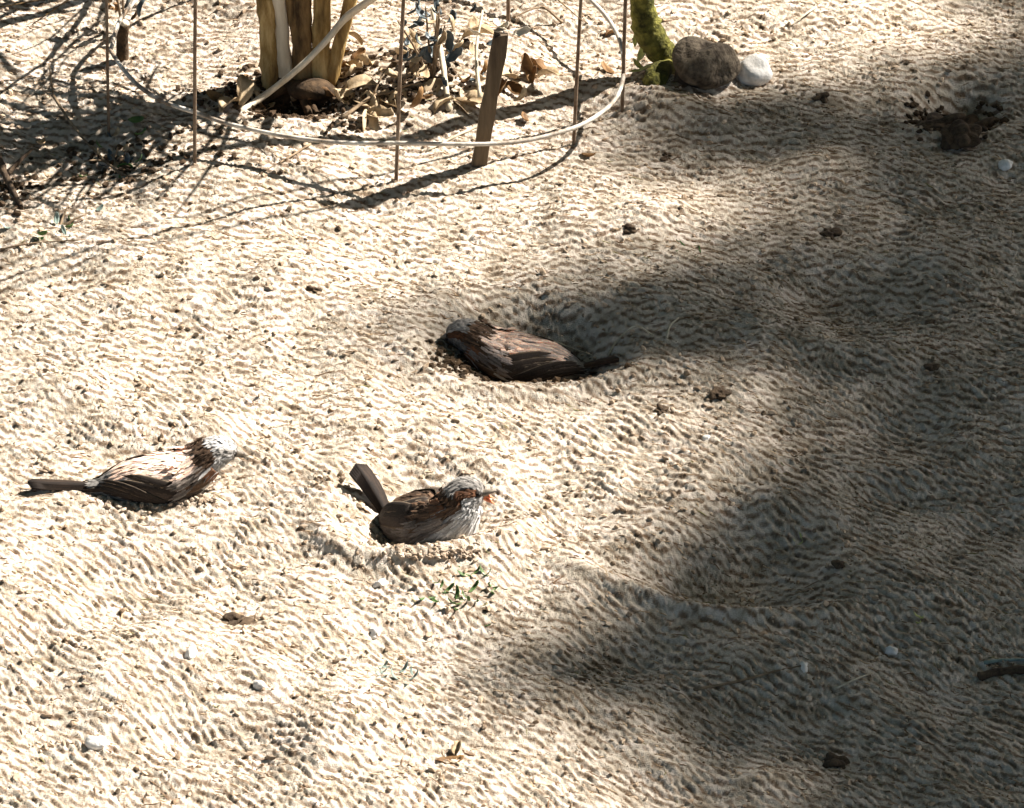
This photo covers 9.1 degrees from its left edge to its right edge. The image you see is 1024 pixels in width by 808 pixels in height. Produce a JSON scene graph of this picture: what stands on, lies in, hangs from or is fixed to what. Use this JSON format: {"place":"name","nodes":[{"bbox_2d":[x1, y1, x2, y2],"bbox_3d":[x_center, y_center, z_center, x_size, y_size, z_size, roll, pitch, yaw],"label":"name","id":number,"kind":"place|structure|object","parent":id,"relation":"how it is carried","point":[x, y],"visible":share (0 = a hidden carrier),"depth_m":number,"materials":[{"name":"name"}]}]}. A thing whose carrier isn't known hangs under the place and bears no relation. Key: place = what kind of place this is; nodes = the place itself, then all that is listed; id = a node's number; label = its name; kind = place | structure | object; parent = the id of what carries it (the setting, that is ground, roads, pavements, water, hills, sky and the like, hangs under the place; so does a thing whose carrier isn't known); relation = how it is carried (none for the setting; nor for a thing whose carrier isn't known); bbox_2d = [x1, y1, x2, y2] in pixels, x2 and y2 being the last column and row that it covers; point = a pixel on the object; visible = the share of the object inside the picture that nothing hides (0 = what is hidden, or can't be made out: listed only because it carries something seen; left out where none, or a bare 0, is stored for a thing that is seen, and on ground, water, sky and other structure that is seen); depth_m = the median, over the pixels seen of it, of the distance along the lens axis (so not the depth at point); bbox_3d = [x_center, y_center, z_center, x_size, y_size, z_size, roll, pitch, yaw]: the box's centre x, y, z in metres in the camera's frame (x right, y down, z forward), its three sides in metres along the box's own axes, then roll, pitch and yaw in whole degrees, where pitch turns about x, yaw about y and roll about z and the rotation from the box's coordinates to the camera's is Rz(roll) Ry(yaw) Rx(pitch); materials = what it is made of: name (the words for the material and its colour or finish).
{"place":"outdoors","nodes":[
{"label":"outdoors","id":0,"kind":"place"},
{"bbox_2d":[0,0,1023,807],"bbox_3d":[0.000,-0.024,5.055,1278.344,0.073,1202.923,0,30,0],"label":"ground","id":1,"kind":"structure","parent":0,"point":[468,642],"depth_m":4.97,"materials":[{"name":"sand"}]},
{"bbox_2d":[0,148,32,209],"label":"twig","id":2,"kind":"object","parent":1,"relation":"on","point":[5,173],"visible":1,"depth_m":5.33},
{"bbox_2d":[0,0,67,24],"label":"bare shrub","id":3,"kind":"object","parent":1,"relation":"on","point":[33,1],"visible":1,"depth_m":5.38,"materials":[{"name":"brown plant"}]},
{"bbox_2d":[0,239,84,250],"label":"twig","id":4,"kind":"object","parent":1,"relation":"on","point":[17,245],"visible":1,"depth_m":5.21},
{"bbox_2d":[2,203,103,240],"bbox_3d":[-0.365,-0.147,5.238,0.093,0.016,0.049,-19,35,-30],"label":"leaf clump","id":5,"kind":"object","parent":1,"relation":"on","point":[63,228],"visible":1,"depth_m":5.24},
{"bbox_2d":[48,63,99,157],"bbox_3d":[-0.372,-0.247,5.408,0.007,0.037,0.118,-13,33,-22],"label":"twig","id":6,"kind":"object","parent":1,"relation":"on","point":[53,96],"visible":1,"depth_m":5.42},
{"bbox_2d":[85,736,109,749],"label":"pebble","id":7,"kind":"object","parent":1,"relation":"on","point":[96,742],"visible":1,"depth_m":4.57,"materials":[{"name":"stone"}]},
{"bbox_2d":[36,116,183,177],"bbox_3d":[-0.337,-0.213,5.373,0.090,0.021,0.108,-17,34,-27],"label":"leaf clump","id":8,"kind":"object","parent":1,"relation":"on","point":[133,119],"visible":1,"depth_m":5.37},
{"bbox_2d":[116,19,129,61],"bbox_3d":[-0.336,-0.309,5.518,0.014,0.048,0.012,0,30,0],"label":"wooden peg","id":9,"kind":"object","parent":1,"relation":"on","point":[122,50],"visible":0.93,"depth_m":5.51,"materials":[{"name":"brown wood"}]},
{"bbox_2d":[104,0,144,19],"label":"leaf clump","id":10,"kind":"object","parent":1,"relation":"on","point":[138,7],"visible":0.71,"depth_m":5.55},
{"bbox_2d":[100,157,159,177],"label":"twig","id":11,"kind":"object","parent":1,"relation":"on","point":[117,170],"visible":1,"depth_m":5.34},
{"bbox_2d":[27,435,248,503],"bbox_3d":[-0.285,0.054,4.880,0.169,0.061,0.061,-1,30,-3],"label":"sparrow","id":12,"kind":"object","parent":1,"relation":"on","point":[187,471],"visible":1,"depth_m":4.87},
{"bbox_2d":[185,645,196,658],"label":"pebble","id":13,"kind":"object","parent":1,"relation":"on","point":[191,652],"visible":1,"depth_m":4.67,"materials":[{"name":"stone"}]},
{"bbox_2d":[206,89,222,102],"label":"fallen leaf","id":14,"kind":"object","parent":1,"relation":"on","point":[212,95],"visible":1,"depth_m":5.44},
{"bbox_2d":[218,96,238,112],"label":"fallen leaf","id":15,"kind":"object","parent":1,"relation":"on","point":[224,102],"visible":1,"depth_m":5.42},
{"bbox_2d":[222,612,257,625],"bbox_3d":[-0.200,0.161,4.735,0.028,0.011,0.022,0,30,0],"label":"clod","id":16,"kind":"object","parent":1,"relation":"on","point":[233,618],"visible":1,"depth_m":4.73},
{"bbox_2d":[236,74,253,105],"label":"fallen leaf","id":17,"kind":"object","parent":1,"relation":"on","point":[245,87],"visible":1,"depth_m":5.42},
{"bbox_2d":[253,680,265,689],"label":"pebble","id":18,"kind":"object","parent":1,"relation":"on","point":[258,685],"visible":1,"depth_m":4.63,"materials":[{"name":"stone"}]},
{"bbox_2d":[251,94,274,108],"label":"fallen leaf","id":19,"kind":"object","parent":1,"relation":"on","point":[272,104],"visible":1,"depth_m":5.46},
{"bbox_2d":[259,143,310,173],"bbox_3d":[-0.189,-0.204,5.340,0.004,0.005,0.072,19,35,29],"label":"twig","id":20,"kind":"object","parent":1,"relation":"on","point":[299,150],"visible":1,"depth_m":5.34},
{"bbox_2d":[306,286,321,292],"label":"clod","id":21,"kind":"object","parent":1,"relation":"on","point":[313,289],"visible":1,"depth_m":5.15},
{"bbox_2d":[308,87,334,99],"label":"fallen leaf","id":22,"kind":"object","parent":1,"relation":"on","point":[328,92],"visible":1,"depth_m":5.45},
{"bbox_2d":[53,347,614,562],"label":"kicked up soil","id":23,"kind":"structure","parent":1,"relation":"on","point":[402,553],"depth_m":4.82,"materials":[{"name":"sand"}]},
{"bbox_2d":[333,87,354,103],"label":"fallen leaf","id":24,"kind":"object","parent":1,"relation":"on","point":[340,93],"visible":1,"depth_m":5.45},
{"bbox_2d":[341,61,349,66],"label":"fallen leaf","id":25,"kind":"object","parent":1,"relation":"on","point":[344,64],"visible":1,"depth_m":5.49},
{"bbox_2d":[339,64,355,78],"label":"fallen leaf","id":26,"kind":"object","parent":1,"relation":"on","point":[351,70],"visible":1,"depth_m":5.47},
{"bbox_2d":[346,58,362,67],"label":"fallen leaf","id":27,"kind":"object","parent":1,"relation":"on","point":[357,63],"visible":1,"depth_m":5.48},
{"bbox_2d":[349,30,363,45],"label":"fallen leaf","id":28,"kind":"object","parent":1,"relation":"on","point":[357,36],"visible":0.91,"depth_m":5.51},
{"bbox_2d":[350,48,365,59],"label":"fallen leaf","id":29,"kind":"object","parent":1,"relation":"on","point":[358,52],"visible":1,"depth_m":5.49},
{"bbox_2d":[344,74,376,91],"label":"fallen leaf","id":30,"kind":"object","parent":1,"relation":"on","point":[360,80],"visible":1,"depth_m":5.45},
{"bbox_2d":[355,53,368,64],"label":"fallen leaf","id":31,"kind":"object","parent":1,"relation":"on","point":[363,57],"visible":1,"depth_m":5.48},
{"bbox_2d":[354,90,377,107],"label":"fallen leaf","id":32,"kind":"object","parent":1,"relation":"on","point":[373,101],"visible":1,"depth_m":5.42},
{"bbox_2d":[105,0,627,181],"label":"plant support","id":33,"kind":"object","parent":1,"relation":"on","point":[573,128],"visible":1,"depth_m":5.33,"materials":[{"name":"metal"}]},
{"bbox_2d":[365,53,373,64],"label":"fallen leaf","id":34,"kind":"object","parent":1,"relation":"on","point":[370,61],"visible":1,"depth_m":5.50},
{"bbox_2d":[362,109,378,131],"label":"fallen leaf","id":35,"kind":"object","parent":1,"relation":"on","point":[373,123],"visible":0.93,"depth_m":5.40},
{"bbox_2d":[369,628,380,638],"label":"pebble","id":36,"kind":"object","parent":1,"relation":"on","point":[373,632],"visible":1,"depth_m":4.72,"materials":[{"name":"stone"}]},
{"bbox_2d":[366,105,393,117],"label":"fallen leaf","id":37,"kind":"object","parent":1,"relation":"on","point":[381,111],"visible":1,"depth_m":5.41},
{"bbox_2d":[373,579,387,587],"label":"pebble","id":38,"kind":"object","parent":1,"relation":"on","point":[382,582],"visible":1,"depth_m":4.78,"materials":[{"name":"stone"}]},
{"bbox_2d":[341,56,421,118],"bbox_3d":[-0.101,-0.268,5.426,0.110,0.028,0.036,-26,39,-37],"label":"twig","id":39,"kind":"object","parent":1,"relation":"on","point":[353,109],"visible":0.96,"depth_m":5.43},
{"bbox_2d":[377,89,396,107],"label":"fallen leaf","id":40,"kind":"object","parent":1,"relation":"on","point":[391,97],"visible":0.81,"depth_m":5.43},
{"bbox_2d":[379,68,397,75],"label":"fallen leaf","id":41,"kind":"object","parent":1,"relation":"on","point":[389,72],"visible":1,"depth_m":5.46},
{"bbox_2d":[375,660,417,686],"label":"seedling","id":42,"kind":"object","parent":1,"relation":"on","point":[401,670],"visible":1,"depth_m":4.66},
{"bbox_2d":[394,88,409,112],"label":"fallen leaf","id":43,"kind":"object","parent":1,"relation":"on","point":[404,92],"visible":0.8,"depth_m":5.44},
{"bbox_2d":[391,74,413,78],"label":"fallen leaf","id":44,"kind":"object","parent":1,"relation":"on","point":[403,76],"visible":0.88,"depth_m":5.46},
{"bbox_2d":[240,0,582,115],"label":"shrub","id":45,"kind":"object","parent":1,"relation":"on","point":[310,67],"visible":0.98,"depth_m":5.45,"materials":[{"name":"beige plant"}]},
{"bbox_2d":[404,28,419,49],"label":"fallen leaf","id":46,"kind":"object","parent":1,"relation":"on","point":[411,32],"visible":0.7,"depth_m":5.51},
{"bbox_2d":[409,86,422,107],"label":"fallen leaf","id":47,"kind":"object","parent":1,"relation":"on","point":[416,101],"visible":1,"depth_m":5.41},
{"bbox_2d":[349,463,495,544],"bbox_3d":[-0.069,0.084,4.854,0.131,0.072,0.068,13,30,44],"label":"sparrow","id":48,"kind":"object","parent":1,"relation":"on","point":[452,509],"visible":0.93,"depth_m":4.82},
{"bbox_2d":[422,94,432,99],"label":"fallen leaf","id":49,"kind":"object","parent":1,"relation":"on","point":[426,96],"visible":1,"depth_m":5.43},
{"bbox_2d":[423,78,442,93],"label":"fallen leaf","id":50,"kind":"object","parent":1,"relation":"on","point":[431,83],"visible":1,"depth_m":5.45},
{"bbox_2d":[430,7,451,110],"bbox_3d":[-0.061,-0.295,5.478,0.006,0.025,0.151,-3,30,-5],"label":"twig","id":51,"kind":"object","parent":1,"relation":"on","point":[448,104],"visible":0.73,"depth_m":5.45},
{"bbox_2d":[433,96,454,112],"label":"fallen leaf","id":52,"kind":"object","parent":1,"relation":"on","point":[439,102],"visible":1,"depth_m":5.42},
{"bbox_2d":[394,0,503,85],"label":"leaf clump","id":53,"kind":"object","parent":1,"relation":"on","point":[428,54],"visible":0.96,"depth_m":5.44,"materials":[{"name":"plant"}]},
{"bbox_2d":[437,755,463,763],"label":"fallen leaf","id":54,"kind":"object","parent":1,"relation":"on","point":[458,757],"visible":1,"depth_m":4.56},
{"bbox_2d":[426,125,476,150],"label":"twig","id":55,"kind":"object","parent":1,"relation":"on","point":[458,134],"visible":0.81,"depth_m":5.39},
{"bbox_2d":[409,564,497,625],"bbox_3d":[-0.046,0.138,4.764,0.072,0.013,0.085,0,30,0],"label":"seedling","id":56,"kind":"object","parent":1,"relation":"on","point":[457,591],"visible":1,"depth_m":4.76,"materials":[{"name":"green plant"}]},
{"bbox_2d":[451,740,460,755],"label":"fallen leaf","id":57,"kind":"object","parent":1,"relation":"on","point":[455,747],"visible":1,"depth_m":4.57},
{"bbox_2d":[454,97,476,114],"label":"fallen leaf","id":58,"kind":"object","parent":1,"relation":"on","point":[460,99],"visible":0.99,"depth_m":5.43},
{"bbox_2d":[460,74,471,81],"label":"fallen leaf","id":59,"kind":"object","parent":1,"relation":"on","point":[467,79],"visible":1,"depth_m":5.46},
{"bbox_2d":[461,90,482,103],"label":"fallen leaf","id":60,"kind":"object","parent":1,"relation":"on","point":[471,95],"visible":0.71,"depth_m":5.43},
{"bbox_2d":[468,16,478,27],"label":"fallen leaf","id":61,"kind":"object","parent":1,"relation":"on","point":[473,21],"visible":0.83,"depth_m":5.55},
{"bbox_2d":[461,24,493,39],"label":"fallen leaf","id":62,"kind":"object","parent":1,"relation":"on","point":[486,28],"visible":0.78,"depth_m":5.51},
{"bbox_2d":[475,10,483,98],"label":"twig","id":63,"kind":"object","parent":1,"relation":"on","point":[479,94],"visible":0.97,"depth_m":5.44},
{"bbox_2d":[473,74,485,80],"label":"fallen leaf","id":64,"kind":"object","parent":1,"relation":"on","point":[482,78],"visible":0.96,"depth_m":5.45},
{"bbox_2d":[479,60,487,74],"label":"fallen leaf","id":65,"kind":"object","parent":1,"relation":"on","point":[484,69],"visible":0.95,"depth_m":5.46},
{"bbox_2d":[468,18,529,167],"bbox_3d":[-0.011,-0.250,5.321,0.052,0.154,0.013,0,30,0],"label":"wooden stake","id":66,"kind":"object","parent":1,"relation":"on","point":[495,67],"visible":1,"depth_m":5.31,"materials":[{"name":"brown wood"}]},
{"bbox_2d":[498,78,507,95],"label":"fallen leaf","id":67,"kind":"object","parent":1,"relation":"on","point":[503,83],"visible":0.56,"depth_m":5.46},
{"bbox_2d":[0,33,1009,382],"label":"dark mulch","id":68,"kind":"object","parent":1,"relation":"on","point":[326,113],"visible":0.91,"depth_m":5.40,"materials":[{"name":"soil"}]},
{"bbox_2d":[502,65,517,78],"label":"fallen leaf","id":69,"kind":"object","parent":1,"relation":"on","point":[506,72],"visible":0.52,"depth_m":5.46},
{"bbox_2d":[0,0,1023,807],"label":"soil crumbs","id":70,"kind":"object","parent":1,"relation":"on","point":[516,480],"visible":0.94,"depth_m":4.99,"materials":[{"name":"sand"}]},
{"bbox_2d":[0,0,1023,807],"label":"chaff","id":71,"kind":"object","parent":1,"relation":"on","point":[582,540],"visible":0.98,"depth_m":5.01,"materials":[{"name":"plant"}]},
{"bbox_2d":[506,80,522,94],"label":"fallen leaf","id":72,"kind":"object","parent":1,"relation":"on","point":[513,87],"visible":1,"depth_m":5.46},
{"bbox_2d":[513,86,526,100],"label":"fallen leaf","id":73,"kind":"object","parent":1,"relation":"on","point":[523,93],"visible":1,"depth_m":5.43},
{"bbox_2d":[521,112,528,120],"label":"fallen leaf","id":74,"kind":"object","parent":1,"relation":"on","point":[524,116],"visible":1,"depth_m":5.42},
{"bbox_2d":[440,317,618,382],"bbox_3d":[0.023,-0.037,5.093,0.167,0.060,0.060,2,30,3],"label":"sparrow","id":75,"kind":"object","parent":1,"relation":"on","point":[498,353],"visible":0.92,"depth_m":5.08},
{"bbox_2d":[525,65,536,82],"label":"fallen leaf","id":76,"kind":"object","parent":1,"relation":"on","point":[530,76],"visible":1,"depth_m":5.48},
{"bbox_2d":[521,53,532,72],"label":"fallen leaf","id":77,"kind":"object","parent":76,"relation":"on","point":[527,64],"visible":1,"depth_m":5.48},
{"bbox_2d":[528,512,539,516],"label":"clod","id":78,"kind":"object","parent":1,"relation":"on","point":[534,514],"visible":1,"depth_m":4.86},
{"bbox_2d":[512,7,563,23],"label":"twig","id":79,"kind":"object","parent":1,"relation":"on","point":[554,15],"visible":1,"depth_m":5.57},
{"bbox_2d":[530,58,546,74],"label":"fallen leaf","id":80,"kind":"object","parent":1,"relation":"on","point":[539,62],"visible":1,"depth_m":5.49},
{"bbox_2d":[536,66,559,77],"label":"fallen leaf","id":81,"kind":"object","parent":1,"relation":"on","point":[551,70],"visible":1,"depth_m":5.46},
{"bbox_2d":[554,341,591,355],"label":"twig","id":82,"kind":"object","parent":1,"relation":"on","point":[573,348],"visible":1,"depth_m":5.12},
{"bbox_2d":[581,152,595,156],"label":"fallen leaf","id":83,"kind":"object","parent":1,"relation":"on","point":[588,154],"visible":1,"depth_m":5.37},
{"bbox_2d":[601,61,613,73],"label":"fallen leaf","id":84,"kind":"object","parent":1,"relation":"on","point":[606,67],"visible":1,"depth_m":5.51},
{"bbox_2d":[605,30,613,35],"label":"fallen leaf","id":85,"kind":"object","parent":1,"relation":"on","point":[609,32],"visible":0.61,"depth_m":5.55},
{"bbox_2d":[622,223,636,233],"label":"clod","id":86,"kind":"object","parent":1,"relation":"on","point":[629,228],"visible":1,"depth_m":5.23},
{"bbox_2d":[607,325,653,355],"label":"twig","id":87,"kind":"object","parent":1,"relation":"on","point":[619,338],"visible":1,"depth_m":5.10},
{"bbox_2d":[630,0,675,85],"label":"mossy stem","id":88,"kind":"object","parent":1,"relation":"on","point":[654,41],"visible":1,"depth_m":5.46,"materials":[{"name":"green plant"}]},
{"bbox_2d":[652,403,668,416],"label":"clod","id":89,"kind":"object","parent":1,"relation":"on","point":[660,409],"visible":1,"depth_m":4.98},
{"bbox_2d":[660,151,671,160],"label":"clod","id":90,"kind":"object","parent":1,"relation":"on","point":[665,154],"visible":1,"depth_m":5.36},
{"bbox_2d":[665,317,678,338],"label":"twig","id":91,"kind":"object","parent":1,"relation":"on","point":[668,330],"visible":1,"depth_m":5.09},
{"bbox_2d":[676,239,700,256],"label":"seedling","id":92,"kind":"object","parent":1,"relation":"on","point":[685,245],"visible":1,"depth_m":5.21,"materials":[{"name":"green plant"}]},
{"bbox_2d":[672,36,740,90],"bbox_3d":[0.166,-0.288,5.458,0.059,0.047,0.057,0,30,0],"label":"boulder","id":93,"kind":"object","parent":1,"relation":"on","point":[701,64],"visible":1,"depth_m":5.44,"materials":[{"name":"stone"}]},
{"bbox_2d":[702,435,710,440],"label":"pebble","id":94,"kind":"object","parent":1,"relation":"on","point":[705,437],"visible":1,"depth_m":4.94,"materials":[{"name":"stone"}]},
{"bbox_2d":[708,386,731,400],"bbox_3d":[0.161,-0.008,5.000,0.019,0.008,0.017,-14,33,-23],"label":"clod","id":95,"kind":"object","parent":1,"relation":"on","point":[720,393],"visible":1,"depth_m":5.00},
{"bbox_2d":[693,665,800,690],"bbox_3d":[0.172,0.199,4.656,0.085,0.008,0.004,-9,31,-15],"label":"twig","id":96,"kind":"object","parent":1,"relation":"on","point":[723,684],"visible":1,"depth_m":4.65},
{"bbox_2d":[736,54,772,85],"bbox_3d":[0.206,-0.283,5.479,0.034,0.032,0.026,0,30,0],"label":"pebble","id":97,"kind":"object","parent":1,"relation":"on","point":[755,69],"visible":1,"depth_m":5.47,"materials":[{"name":"stone"}]},
{"bbox_2d":[789,6,816,26],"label":"twig","id":98,"kind":"object","parent":1,"relation":"on","point":[810,10],"visible":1,"depth_m":5.58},
{"bbox_2d":[800,661,807,672],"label":"pebble","id":99,"kind":"object","parent":1,"relation":"on","point":[804,667],"visible":1,"depth_m":4.66,"materials":[{"name":"stone"}]},
{"bbox_2d":[812,92,829,103],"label":"clod","id":100,"kind":"object","parent":1,"relation":"on","point":[822,96],"visible":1,"depth_m":5.44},
{"bbox_2d":[819,227,841,239],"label":"clod","id":101,"kind":"object","parent":1,"relation":"on","point":[832,233],"visible":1,"depth_m":5.24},
{"bbox_2d":[822,752,849,768],"bbox_3d":[0.231,0.256,4.572,0.021,0.009,0.018,5,30,8],"label":"clod","id":102,"kind":"object","parent":1,"relation":"on","point":[830,759],"visible":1,"depth_m":4.57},
{"bbox_2d":[831,559,844,568],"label":"clod","id":103,"kind":"object","parent":1,"relation":"on","point":[837,564],"visible":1,"depth_m":4.79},
{"bbox_2d":[835,672,872,689],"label":"twig","id":104,"kind":"object","parent":1,"relation":"on","point":[845,683],"visible":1,"depth_m":4.65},
{"bbox_2d":[885,645,897,654],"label":"pebble","id":105,"kind":"object","parent":1,"relation":"on","point":[890,650],"visible":1,"depth_m":4.69,"materials":[{"name":"stone"}]},
{"bbox_2d":[923,363,939,370],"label":"clod","id":106,"kind":"object","parent":1,"relation":"on","point":[930,367],"visible":1,"depth_m":5.04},
{"bbox_2d":[915,112,965,128],"bbox_3d":[0.357,-0.231,5.410,0.040,0.033,0.044,20,35,30],"label":"clod","id":107,"kind":"object","parent":1,"relation":"on","point":[935,120],"visible":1,"depth_m":5.40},
{"bbox_2d":[939,119,981,149],"bbox_3d":[0.376,-0.224,5.381,0.042,0.022,0.037,9,31,15],"label":"clod","id":108,"kind":"object","parent":1,"relation":"on","point":[957,134],"visible":1,"depth_m":5.38,"materials":[{"name":"soil"}]},
{"bbox_2d":[962,114,998,127],"bbox_3d":[0.383,-0.226,5.432,0.049,0.027,0.072,18,34,28],"label":"clod","id":109,"kind":"object","parent":1,"relation":"on","point":[987,122],"visible":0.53,"depth_m":5.44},
{"bbox_2d":[977,666,1023,680],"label":"twig","id":110,"kind":"object","parent":1,"relation":"on","point":[990,673],"visible":1,"depth_m":4.67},
{"bbox_2d":[984,658,1023,664],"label":"twig","id":111,"kind":"object","parent":1,"relation":"on","point":[987,662],"visible":1,"depth_m":4.68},
{"bbox_2d":[998,159,1012,170],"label":"pebble","id":112,"kind":"object","parent":1,"relation":"on","point":[1005,164],"visible":1,"depth_m":5.34,"materials":[{"name":"stone"}]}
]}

